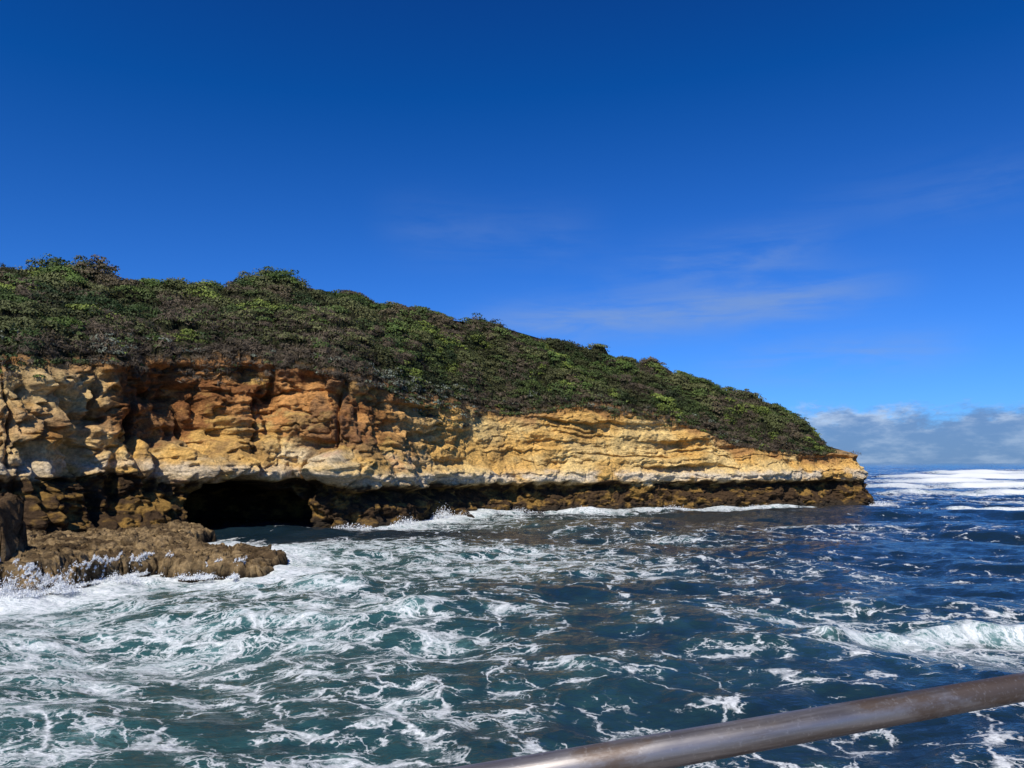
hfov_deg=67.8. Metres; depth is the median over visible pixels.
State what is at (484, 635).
sea water
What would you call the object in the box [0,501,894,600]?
wave spray
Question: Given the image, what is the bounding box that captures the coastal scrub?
[0,253,860,455]
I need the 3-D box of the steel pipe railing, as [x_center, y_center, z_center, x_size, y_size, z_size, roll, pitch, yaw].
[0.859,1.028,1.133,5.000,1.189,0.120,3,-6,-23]
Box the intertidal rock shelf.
[0,492,287,594]
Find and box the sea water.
[0,463,1023,767]
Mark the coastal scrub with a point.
(79, 271)
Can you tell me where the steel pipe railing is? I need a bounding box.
[452,672,1023,767]
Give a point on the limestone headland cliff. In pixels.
(85, 447)
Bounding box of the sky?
[0,0,1023,462]
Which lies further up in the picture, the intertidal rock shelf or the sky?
the sky
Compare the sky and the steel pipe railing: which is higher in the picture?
the sky
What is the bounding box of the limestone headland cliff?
[0,269,874,533]

